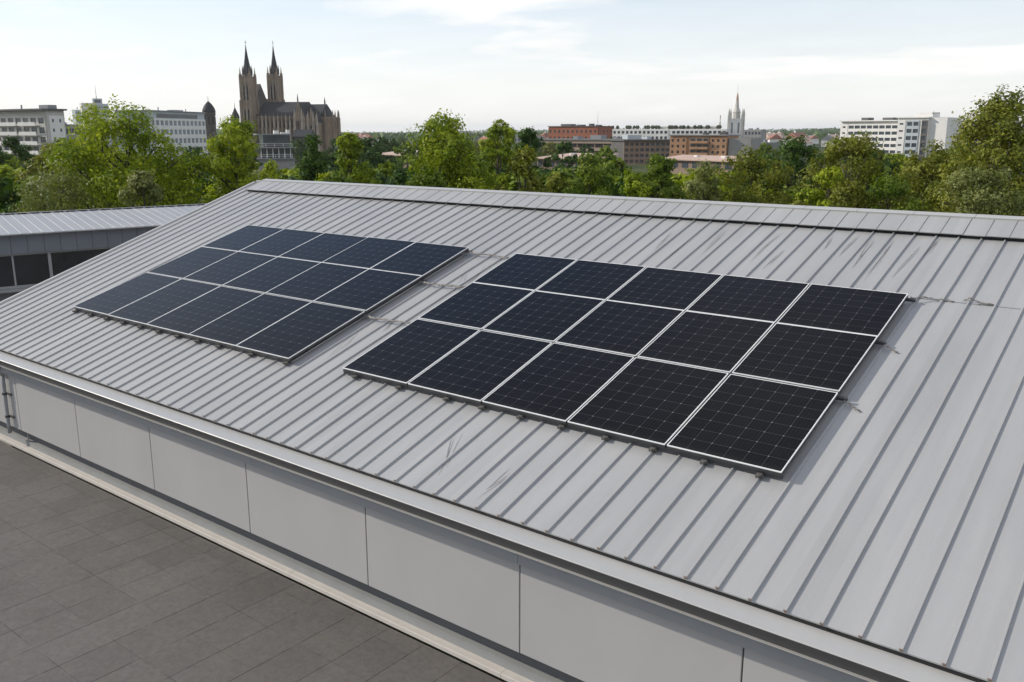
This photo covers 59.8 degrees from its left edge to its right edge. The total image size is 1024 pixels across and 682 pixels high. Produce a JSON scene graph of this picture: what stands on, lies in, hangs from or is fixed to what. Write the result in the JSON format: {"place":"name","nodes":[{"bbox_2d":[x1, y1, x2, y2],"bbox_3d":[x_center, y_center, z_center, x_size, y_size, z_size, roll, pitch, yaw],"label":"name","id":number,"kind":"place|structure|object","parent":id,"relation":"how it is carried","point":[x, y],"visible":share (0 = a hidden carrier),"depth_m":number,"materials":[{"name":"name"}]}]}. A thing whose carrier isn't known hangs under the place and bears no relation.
{"place":"outdoors","nodes":[
{"label":"outdoors","id":0,"kind":"place"},
{"bbox_2d":[79,88,111,145],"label":"office tower","id":1,"kind":"structure","parent":0,"point":[97,101],"depth_m":742.00,"materials":[{"name":"concrete"}]},
{"bbox_2d":[113,107,207,162],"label":"apartment block","id":2,"kind":"structure","parent":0,"point":[185,128],"depth_m":297.69,"materials":[{"name":"white concrete"}]},
{"bbox_2d":[0,441,501,681],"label":"terrace","id":3,"kind":"structure","parent":0,"point":[97,584],"depth_m":10.04,"materials":[{"name":"tile"}]},
{"bbox_2d":[239,41,340,154],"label":"cathedral","id":4,"kind":"structure","parent":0,"point":[274,111],"depth_m":434.05,"materials":[{"name":"stone"}]},
{"bbox_2d":[292,129,315,162],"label":"building","id":5,"kind":"structure","parent":0,"point":[300,134],"depth_m":323.21,"materials":[{"name":"concrete"}]},
{"bbox_2d":[0,0,1023,132],"label":"sky","id":6,"kind":"structure","parent":0,"point":[385,65],"materials":[{"name":"white"}]},
{"bbox_2d":[100,129,1022,184],"bbox_3d":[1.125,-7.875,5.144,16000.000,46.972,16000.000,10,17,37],"label":"ground","id":7,"kind":"structure","parent":0,"point":[639,167],"depth_m":308.78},
{"bbox_2d":[0,135,35,174],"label":"tree","id":8,"kind":"object","parent":7,"relation":"on","point":[21,153],"visible":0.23,"depth_m":93.29,"materials":[{"name":"green plant"}]},
{"bbox_2d":[0,164,36,189],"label":"tree","id":9,"kind":"object","parent":7,"relation":"on","point":[5,171],"visible":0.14,"depth_m":71.21,"materials":[{"name":"green plant"}]},
{"bbox_2d":[0,177,37,213],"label":"tree","id":10,"kind":"object","parent":7,"relation":"on","point":[7,192],"visible":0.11,"depth_m":43.33,"materials":[{"name":"green plant"}]},
{"bbox_2d":[5,176,56,209],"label":"tree","id":11,"kind":"object","parent":7,"relation":"on","point":[19,188],"visible":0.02,"depth_m":56.24,"materials":[{"name":"green plant"}]},
{"bbox_2d":[0,105,66,165],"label":"apartment block","id":12,"kind":"structure","parent":7,"relation":"on","point":[36,128],"depth_m":242.22,"materials":[{"name":"concrete"}]},
{"bbox_2d":[14,142,95,193],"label":"tree","id":13,"kind":"object","parent":7,"relation":"on","point":[30,168],"visible":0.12,"depth_m":67.63,"materials":[{"name":"green plant"}]},
{"bbox_2d":[8,158,120,212],"bbox_3d":[-16.611,-1.956,33.461,6.934,9.623,8.048,10,17,37],"label":"bush","id":14,"kind":"object","parent":7,"relation":"on","point":[58,194],"visible":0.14,"depth_m":32.38,"materials":[{"name":"green plant"}]},
{"bbox_2d":[0,204,204,301],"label":"side wing","id":15,"kind":"structure","parent":7,"relation":"on","point":[36,248],"depth_m":22.57,"materials":[{"name":"metal"}]},
{"bbox_2d":[0,252,49,289],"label":"window","id":16,"kind":"structure","parent":15,"relation":"in","point":[23,270],"depth_m":21.95,"materials":[{"name":"black glass"}]},
{"bbox_2d":[47,247,114,277],"bbox_3d":[-10.713,-1.994,23.009,2.300,0.850,0.120,-10,17,-38],"label":"window","id":17,"kind":"structure","parent":15,"relation":"in","point":[59,262],"depth_m":22.55,"materials":[{"name":"black glass"}]},
{"bbox_2d":[37,93,216,209],"bbox_3d":[-15.383,-3.881,36.419,6.863,12.066,7.898,0,13,-1],"label":"tree","id":18,"kind":"object","parent":7,"relation":"on","point":[103,130],"visible":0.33,"depth_m":34.73,"materials":[{"name":"green plant"}]},
{"bbox_2d":[117,168,164,206],"bbox_3d":[-12.449,-1.318,31.354,2.626,9.375,2.715,10,17,37],"label":"bush","id":19,"kind":"object","parent":7,"relation":"on","point":[140,184],"visible":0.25,"depth_m":30.05,"materials":[{"name":"green plant"}]},
{"bbox_2d":[172,146,217,178],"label":"tree","id":20,"kind":"object","parent":7,"relation":"on","point":[197,149],"visible":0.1,"depth_m":124.41,"materials":[{"name":"green plant"}]},
{"bbox_2d":[195,178,223,203],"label":"tree","id":21,"kind":"object","parent":7,"relation":"on","point":[209,181],"visible":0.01,"depth_m":52.14,"materials":[{"name":"green plant"}]},
{"bbox_2d":[202,101,217,157],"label":"turret","id":22,"kind":"object","parent":7,"relation":"on","point":[209,115],"visible":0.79,"depth_m":386.41,"materials":[{"name":"stone"}]},
{"bbox_2d":[189,114,281,203],"bbox_3d":[-11.897,-3.955,38.425,5.445,11.318,5.340,10,17,37],"label":"tree","id":23,"kind":"object","parent":7,"relation":"on","point":[229,170],"visible":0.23,"depth_m":37.14,"materials":[{"name":"green plant"}]},
{"bbox_2d":[253,130,294,169],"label":"modern building","id":24,"kind":"structure","parent":7,"relation":"on","point":[275,147],"depth_m":265.41,"materials":[{"name":"grey concrete"}]},
{"bbox_2d":[262,159,286,179],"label":"bush","id":25,"kind":"object","parent":7,"relation":"on","point":[269,167],"visible":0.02,"depth_m":45.11,"materials":[{"name":"green plant"}]},
{"bbox_2d":[290,138,308,160],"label":"tree","id":26,"kind":"object","parent":7,"relation":"on","point":[298,144],"visible":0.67,"depth_m":297.20,"materials":[{"name":"green plant"}]},
{"bbox_2d":[295,133,327,180],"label":"tree","id":27,"kind":"object","parent":7,"relation":"on","point":[311,165],"visible":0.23,"depth_m":48.81,"materials":[{"name":"green plant"}]},
{"bbox_2d":[318,150,353,176],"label":"tree","id":28,"kind":"object","parent":7,"relation":"on","point":[325,157],"visible":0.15,"depth_m":112.63,"materials":[{"name":"green plant"}]},
{"bbox_2d":[322,170,357,182],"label":"bush","id":29,"kind":"object","parent":7,"relation":"on","point":[334,176],"visible":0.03,"depth_m":36.83,"materials":[{"name":"green plant"}]},
{"bbox_2d":[315,130,376,183],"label":"tree","id":30,"kind":"object","parent":7,"relation":"on","point":[352,149],"visible":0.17,"depth_m":45.83,"materials":[{"name":"green plant"}]},
{"bbox_2d":[327,135,383,171],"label":"tree","id":31,"kind":"object","parent":7,"relation":"on","point":[374,157],"visible":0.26,"depth_m":145.68,"materials":[{"name":"green plant"}]},
{"bbox_2d":[338,137,398,176],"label":"tree","id":32,"kind":"object","parent":7,"relation":"on","point":[380,150],"visible":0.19,"depth_m":155.37,"materials":[{"name":"green plant"}]},
{"bbox_2d":[370,162,396,184],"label":"tree","id":33,"kind":"object","parent":7,"relation":"on","point":[386,168],"visible":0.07,"depth_m":40.68,"materials":[{"name":"green plant"}]},
{"bbox_2d":[387,171,413,185],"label":"tree","id":34,"kind":"object","parent":7,"relation":"on","point":[398,178],"visible":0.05,"depth_m":55.71,"materials":[{"name":"green plant"}]},
{"bbox_2d":[387,140,424,174],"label":"tree","id":35,"kind":"object","parent":7,"relation":"on","point":[407,153],"visible":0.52,"depth_m":184.76,"materials":[{"name":"green plant"}]},
{"bbox_2d":[405,163,452,187],"bbox_3d":[-3.893,-2.900,38.244,3.960,9.337,4.068,-8,15,-31],"label":"bush","id":36,"kind":"object","parent":7,"relation":"on","point":[434,180],"visible":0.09,"depth_m":37.20,"materials":[{"name":"green plant"}]},
{"bbox_2d":[401,108,498,189],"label":"tree","id":37,"kind":"object","parent":7,"relation":"on","point":[448,153],"visible":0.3,"depth_m":40.57,"materials":[{"name":"green plant"}]},
{"bbox_2d":[477,119,523,190],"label":"tree","id":38,"kind":"object","parent":7,"relation":"on","point":[494,149],"visible":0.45,"depth_m":62.38,"materials":[{"name":"green plant"}]},
{"bbox_2d":[0,179,1023,681],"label":"metal roofed building","id":39,"kind":"structure","parent":7,"relation":"on","point":[878,537],"depth_m":9.43,"materials":[{"name":"metal"}]},
{"bbox_2d":[0,368,14,432],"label":"downpipe","id":40,"kind":"object","parent":39,"relation":"attached to","point":[7,414],"visible":0.98,"depth_m":15.05,"materials":[{"name":"metal"}]},
{"bbox_2d":[72,309,291,365],"bbox_3d":[-5.404,-0.146,13.969,6.018,0.105,0.115,10,34,37],"label":"mounting rail","id":41,"kind":"object","parent":39,"relation":"attached to","point":[218,346],"visible":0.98,"depth_m":13.71,"materials":[{"name":"metal"}]},
{"bbox_2d":[74,272,180,316],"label":"solar panel","id":42,"kind":"object","parent":41,"relation":"on","point":[116,298],"visible":1,"depth_m":15.83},
{"bbox_2d":[109,279,219,325],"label":"solar panel","id":43,"kind":"object","parent":41,"relation":"on","point":[143,311],"visible":1,"depth_m":15.10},
{"bbox_2d":[147,286,263,336],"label":"solar panel","id":44,"kind":"object","parent":41,"relation":"on","point":[188,318],"visible":0.98,"depth_m":14.38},
{"bbox_2d":[189,293,310,347],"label":"solar panel","id":45,"kind":"object","parent":41,"relation":"on","point":[240,324],"visible":1,"depth_m":13.64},
{"bbox_2d":[236,302,364,360],"bbox_3d":[-3.070,-0.166,12.976,1.197,0.049,1.478,10,34,37],"label":"solar panel","id":46,"kind":"object","parent":41,"relation":"on","point":[293,335],"visible":1,"depth_m":12.89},
{"bbox_2d":[343,370,782,479],"bbox_3d":[0.109,0.806,9.797,5.900,0.105,0.115,10,34,37],"label":"mounting rail","id":47,"kind":"object","parent":39,"relation":"on","point":[653,449],"visible":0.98,"depth_m":9.35,"materials":[{"name":"metal"}]},
{"bbox_2d":[482,343,633,423],"bbox_3d":[0.546,0.453,10.248,1.156,0.047,1.449,10,34,37],"label":"solar panel","id":48,"kind":"object","parent":47,"relation":"on","point":[559,383],"visible":1,"depth_m":10.17,"materials":[{"name":"glass"}]},
{"bbox_2d":[567,357,728,447],"bbox_3d":[1.471,0.619,9.536,1.156,0.049,1.449,10,33,37],"label":"solar panel","id":49,"kind":"object","parent":47,"relation":"on","point":[651,402],"visible":1,"depth_m":9.46,"materials":[{"name":"glass"}]},
{"bbox_2d":[667,374,837,475],"bbox_3d":[2.397,0.787,8.823,1.156,0.047,1.449,10,33,37],"label":"solar panel","id":50,"kind":"object","parent":47,"relation":"on","point":[766,426],"visible":1,"depth_m":8.74,"materials":[{"name":"glass"}]},
{"bbox_2d":[480,329,847,400],"bbox_3d":[0.987,0.158,10.728,6.030,0.105,0.080,10,34,37],"label":"mounting rail","id":51,"kind":"object","parent":39,"relation":"on","point":[841,398],"visible":0.13,"depth_m":8.94,"materials":[{"name":"metal"}]},
{"bbox_2d":[343,319,479,385],"bbox_3d":[-1.305,0.120,11.674,1.156,0.047,1.449,10,34,37],"label":"solar panel","id":52,"kind":"object","parent":51,"relation":"on","point":[411,351],"visible":1,"depth_m":11.61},
{"bbox_2d":[408,330,551,403],"bbox_3d":[-0.379,0.287,10.962,1.156,0.048,1.449,10,34,37],"label":"solar panel","id":53,"kind":"object","parent":51,"relation":"on","point":[479,366],"visible":0.98,"depth_m":10.89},
{"bbox_2d":[555,300,683,357],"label":"solar panel","id":54,"kind":"object","parent":51,"relation":"on","point":[628,329],"visible":1,"depth_m":11.10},
{"bbox_2d":[605,300,885,344],"bbox_3d":[1.717,-0.402,11.544,6.030,0.104,0.080,10,34,37],"label":"mounting rail","id":55,"kind":"object","parent":39,"relation":"on","point":[879,342],"visible":0.1,"depth_m":9.76,"materials":[{"name":"metal"}]},
{"bbox_2d":[419,282,533,329],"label":"solar panel","id":56,"kind":"object","parent":55,"relation":"on","point":[479,306],"visible":1,"depth_m":12.53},
{"bbox_2d":[483,291,604,342],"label":"solar panel","id":57,"kind":"object","parent":55,"relation":"on","point":[545,316],"visible":1,"depth_m":11.82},
{"bbox_2d":[637,311,773,373],"bbox_3d":[2.280,-0.001,10.441,1.156,0.047,1.217,10,33,37],"label":"solar panel","id":58,"kind":"object","parent":55,"relation":"on","point":[725,344],"visible":1,"depth_m":10.39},
{"bbox_2d":[732,323,877,394],"bbox_3d":[3.205,0.165,9.727,1.156,0.047,1.217,10,33,37],"label":"solar panel","id":59,"kind":"object","parent":55,"relation":"on","point":[822,359],"visible":1,"depth_m":9.67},
{"bbox_2d":[576,260,915,301],"bbox_3d":[2.373,-0.905,12.278,6.030,0.104,0.080,10,34,37],"label":"mounting rail","id":60,"kind":"object","parent":39,"relation":"on","point":[911,299],"visible":0.13,"depth_m":10.49,"materials":[{"name":"metal"}]},
{"bbox_2d":[474,253,576,290],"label":"solar panel","id":61,"kind":"object","parent":60,"relation":"on","point":[527,271],"visible":1,"depth_m":13.32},
{"bbox_2d":[536,260,645,299],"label":"solar panel","id":62,"kind":"object","parent":60,"relation":"on","point":[595,279],"visible":1,"depth_m":12.61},
{"bbox_2d":[607,267,722,310],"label":"solar panel","id":63,"kind":"object","parent":60,"relation":"on","point":[669,288],"visible":0.97,"depth_m":11.90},
{"bbox_2d":[686,275,809,322],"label":"solar panel","id":64,"kind":"object","parent":60,"relation":"on","point":[767,300],"visible":0.99,"depth_m":11.18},
{"bbox_2d":[777,284,907,338],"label":"solar panel","id":65,"kind":"object","parent":60,"relation":"on","point":[856,310],"visible":1,"depth_m":10.46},
{"bbox_2d":[491,144,556,192],"bbox_3d":[0.380,-3.744,40.242,3.841,10.080,4.194,10,17,37],"label":"tree","id":66,"kind":"object","parent":7,"relation":"on","point":[521,164],"visible":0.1,"depth_m":39.14,"materials":[{"name":"green plant"}]},
{"bbox_2d":[512,126,551,171],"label":"tree","id":67,"kind":"object","parent":7,"relation":"on","point":[526,136],"visible":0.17,"depth_m":75.95,"materials":[{"name":"green plant"}]},
{"bbox_2d":[547,169,570,192],"bbox_3d":[1.796,-2.347,36.315,2.975,9.149,3.412,10,17,37],"label":"bush","id":68,"kind":"object","parent":7,"relation":"on","point":[559,183],"visible":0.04,"depth_m":35.19,"materials":[{"name":"green plant"}]},
{"bbox_2d":[549,140,578,171],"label":"tree","id":69,"kind":"object","parent":7,"relation":"on","point":[562,146],"visible":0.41,"depth_m":136.33,"materials":[{"name":"green plant"}]},
{"bbox_2d":[544,167,592,194],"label":"tree","id":70,"kind":"object","parent":7,"relation":"on","point":[565,174],"visible":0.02,"depth_m":64.01,"materials":[{"name":"green plant"}]},
{"bbox_2d":[116,127,1022,141],"bbox_3d":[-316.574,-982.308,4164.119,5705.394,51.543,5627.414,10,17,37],"label":"distant woodland","id":71,"kind":"object","parent":7,"relation":"on","point":[820,133],"visible":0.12,"depth_m":1645.40,"materials":[{"name":"green plant"}]},
{"bbox_2d":[537,153,618,169],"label":"hall","id":72,"kind":"structure","parent":7,"relation":"on","point":[553,163],"depth_m":199.60,"materials":[{"name":"beige tile"}]},
{"bbox_2d":[540,135,621,158],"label":"brown building","id":73,"kind":"structure","parent":7,"relation":"on","point":[596,142],"depth_m":326.71,"materials":[{"name":"concrete"}]},
{"bbox_2d":[563,152,614,195],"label":"tree","id":74,"kind":"object","parent":7,"relation":"on","point":[591,175],"visible":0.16,"depth_m":42.69,"materials":[{"name":"green plant"}]},
{"bbox_2d":[589,145,631,177],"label":"tree","id":75,"kind":"object","parent":7,"relation":"on","point":[607,152],"visible":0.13,"depth_m":134.48,"materials":[{"name":"green plant"}]},
{"bbox_2d":[599,157,631,182],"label":"tree","id":76,"kind":"object","parent":7,"relation":"on","point":[613,173],"visible":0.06,"depth_m":78.73,"materials":[{"name":"green plant"}]},
{"bbox_2d":[609,176,631,196],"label":"tree","id":77,"kind":"object","parent":7,"relation":"on","point":[617,185],"visible":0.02,"depth_m":51.23,"materials":[{"name":"green plant"}]},
{"bbox_2d":[623,170,651,197],"bbox_3d":[4.857,-2.546,37.315,3.209,9.093,3.281,10,17,37],"label":"bush","id":78,"kind":"object","parent":7,"relation":"on","point":[633,181],"visible":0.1,"depth_m":36.17,"materials":[{"name":"green plant"}]},
{"bbox_2d":[608,135,669,163],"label":"brown building","id":79,"kind":"structure","parent":7,"relation":"on","point":[635,149],"depth_m":313.90,"materials":[{"name":"concrete"}]},
{"bbox_2d":[637,153,688,199],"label":"tree","id":80,"kind":"object","parent":7,"relation":"on","point":[660,167],"visible":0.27,"depth_m":42.80,"materials":[{"name":"green plant"}]},
{"bbox_2d":[664,172,735,199],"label":"tree","id":81,"kind":"object","parent":7,"relation":"on","point":[680,177],"visible":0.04,"depth_m":61.14,"materials":[{"name":"green plant"}]},
{"bbox_2d":[679,160,724,200],"bbox_3d":[8.423,-3.299,39.612,4.129,9.467,4.238,0,13,-1],"label":"bush","id":82,"kind":"object","parent":7,"relation":"on","point":[705,193],"visible":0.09,"depth_m":38.37,"materials":[{"name":"green plant"}]},
{"bbox_2d":[727,93,744,137],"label":"church tower","id":83,"kind":"structure","parent":7,"relation":"on","point":[735,123],"depth_m":463.47,"materials":[{"name":"grey stone"}]},
{"bbox_2d":[710,145,802,204],"bbox_3d":[11.016,-3.875,40.906,5.860,10.062,6.528,4,14,15],"label":"tree","id":84,"kind":"object","parent":7,"relation":"on","point":[771,176],"visible":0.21,"depth_m":39.66,"materials":[{"name":"green plant"}]},
{"bbox_2d":[750,142,784,171],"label":"tree","id":85,"kind":"object","parent":7,"relation":"on","point":[764,149],"visible":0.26,"depth_m":177.75,"materials":[{"name":"green plant"}]},
{"bbox_2d":[747,133,830,196],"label":"tree","id":86,"kind":"object","parent":7,"relation":"on","point":[792,147],"visible":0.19,"depth_m":56.29,"materials":[{"name":"green plant"}]},
{"bbox_2d":[793,166,844,206],"bbox_3d":[11.580,-1.823,33.502,3.382,9.346,3.685,-6,14,-24],"label":"bush","id":87,"kind":"object","parent":7,"relation":"on","point":[813,196],"visible":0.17,"depth_m":32.66,"materials":[{"name":"green plant"}]},
{"bbox_2d":[789,130,914,209],"bbox_3d":[14.489,-3.769,38.904,5.644,10.682,6.549,4,14,16],"label":"tree","id":88,"kind":"object","parent":7,"relation":"on","point":[853,150],"visible":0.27,"depth_m":37.36,"materials":[{"name":"green plant"}]},
{"bbox_2d":[840,150,903,189],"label":"tree","id":89,"kind":"object","parent":7,"relation":"on","point":[891,166],"visible":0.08,"depth_m":109.31,"materials":[{"name":"green plant"}]},
{"bbox_2d":[878,152,906,177],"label":"tree","id":90,"kind":"object","parent":7,"relation":"on","point":[896,157],"visible":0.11,"depth_m":124.25,"materials":[{"name":"green plant"}]},
{"bbox_2d":[865,172,927,210],"bbox_3d":[14.089,-1.631,33.124,4.719,9.162,4.154,-5,14,-22],"label":"bush","id":91,"kind":"object","parent":7,"relation":"on","point":[890,189],"visible":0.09,"depth_m":32.11,"materials":[{"name":"green plant"}]},
{"bbox_2d":[895,112,961,159],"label":"apartment tower","id":92,"kind":"structure","parent":7,"relation":"on","point":[917,131],"depth_m":323.12,"materials":[{"name":"concrete"}]},
{"bbox_2d":[891,139,971,211],"bbox_3d":[18.497,-3.889,40.383,6.035,10.312,6.906,10,17,37],"label":"tree","id":93,"kind":"object","parent":7,"relation":"on","point":[921,172],"visible":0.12,"depth_m":38.92,"materials":[{"name":"green plant"}]},
{"bbox_2d":[919,83,1023,215],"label":"tree","id":94,"kind":"object","parent":7,"relation":"on","point":[1000,116],"visible":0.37,"depth_m":32.83,"materials":[{"name":"green plant"}]},
{"bbox_2d":[937,162,1023,215],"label":"bush","id":95,"kind":"object","parent":7,"relation":"on","point":[972,200],"visible":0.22,"depth_m":29.47,"materials":[{"name":"green plant"}]},
{"bbox_2d":[548,124,613,138],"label":"brick building","id":96,"kind":"structure","parent":0,"point":[566,131],"depth_m":401.57,"materials":[{"name":"brick"}]},
{"bbox_2d":[612,125,730,138],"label":"apartment block","id":97,"kind":"structure","parent":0,"point":[659,132],"depth_m":472.10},
{"bbox_2d":[665,155,746,176],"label":"hall","id":98,"kind":"structure","parent":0,"point":[682,163],"depth_m":213.88,"materials":[{"name":"beige tile"}]},
{"bbox_2d":[669,132,760,156],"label":"tan building","id":99,"kind":"structure","parent":0,"point":[721,144],"depth_m":286.19,"materials":[{"name":"brick"}]},
{"bbox_2d":[744,128,766,139],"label":"office block","id":100,"kind":"structure","parent":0,"point":[752,133],"depth_m":599.43,"materials":[{"name":"grey concrete"}]},
{"bbox_2d":[839,117,897,153],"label":"apartment block","id":101,"kind":"structure","parent":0,"point":[885,129],"depth_m":349.25,"materials":[{"name":"concrete"}]},
{"bbox_3d":[-3.764,-1.379,15.751,6.148,0.104,0.080,10,34,37],"label":"mounting rail","id":102,"kind":"object","parent":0,"visible":0},
{"bbox_2d":[148,247,237,278],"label":"solar panel","id":103,"kind":"object","parent":102,"relation":"on","point":[190,263],"visible":0.96,"depth_m":16.78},
{"bbox_2d":[183,251,276,285],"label":"solar panel","id":104,"kind":"object","parent":102,"relation":"attached to","point":[222,272],"visible":0.99,"depth_m":16.05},
{"bbox_2d":[202,225,283,250],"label":"solar panel","id":105,"kind":"object","parent":102,"relation":"on","point":[242,238],"visible":1,"depth_m":17.59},
{"bbox_2d":[223,257,320,293],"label":"solar panel","id":106,"kind":"object","parent":102,"relation":"attached to","point":[271,274],"visible":0.96,"depth_m":15.32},
{"bbox_2d":[266,262,367,301],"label":"solar panel","id":107,"kind":"object","parent":102,"relation":"on","point":[317,281],"visible":0.99,"depth_m":14.59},
{"bbox_2d":[314,269,421,312],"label":"solar panel","id":108,"kind":"object","parent":102,"relation":"on","point":[367,291],"visible":1,"depth_m":13.83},
{"bbox_3d":[-3.080,-1.904,16.517,6.148,0.104,0.080,10,34,37],"label":"mounting rail","id":109,"kind":"object","parent":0,"visible":0},
{"bbox_2d":[239,229,322,256],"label":"solar panel","id":110,"kind":"object","parent":109,"relation":"on","point":[281,242],"visible":0.96,"depth_m":16.86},
{"bbox_2d":[278,233,366,261],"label":"solar panel","id":111,"kind":"object","parent":109,"relation":"on","point":[323,247],"visible":1,"depth_m":16.13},
{"bbox_2d":[323,237,414,268],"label":"solar panel","id":112,"kind":"object","parent":109,"relation":"on","point":[369,252],"visible":1,"depth_m":15.40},
{"bbox_2d":[370,242,468,277],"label":"solar panel","id":113,"kind":"object","parent":109,"relation":"on","point":[423,260],"visible":0.97,"depth_m":14.65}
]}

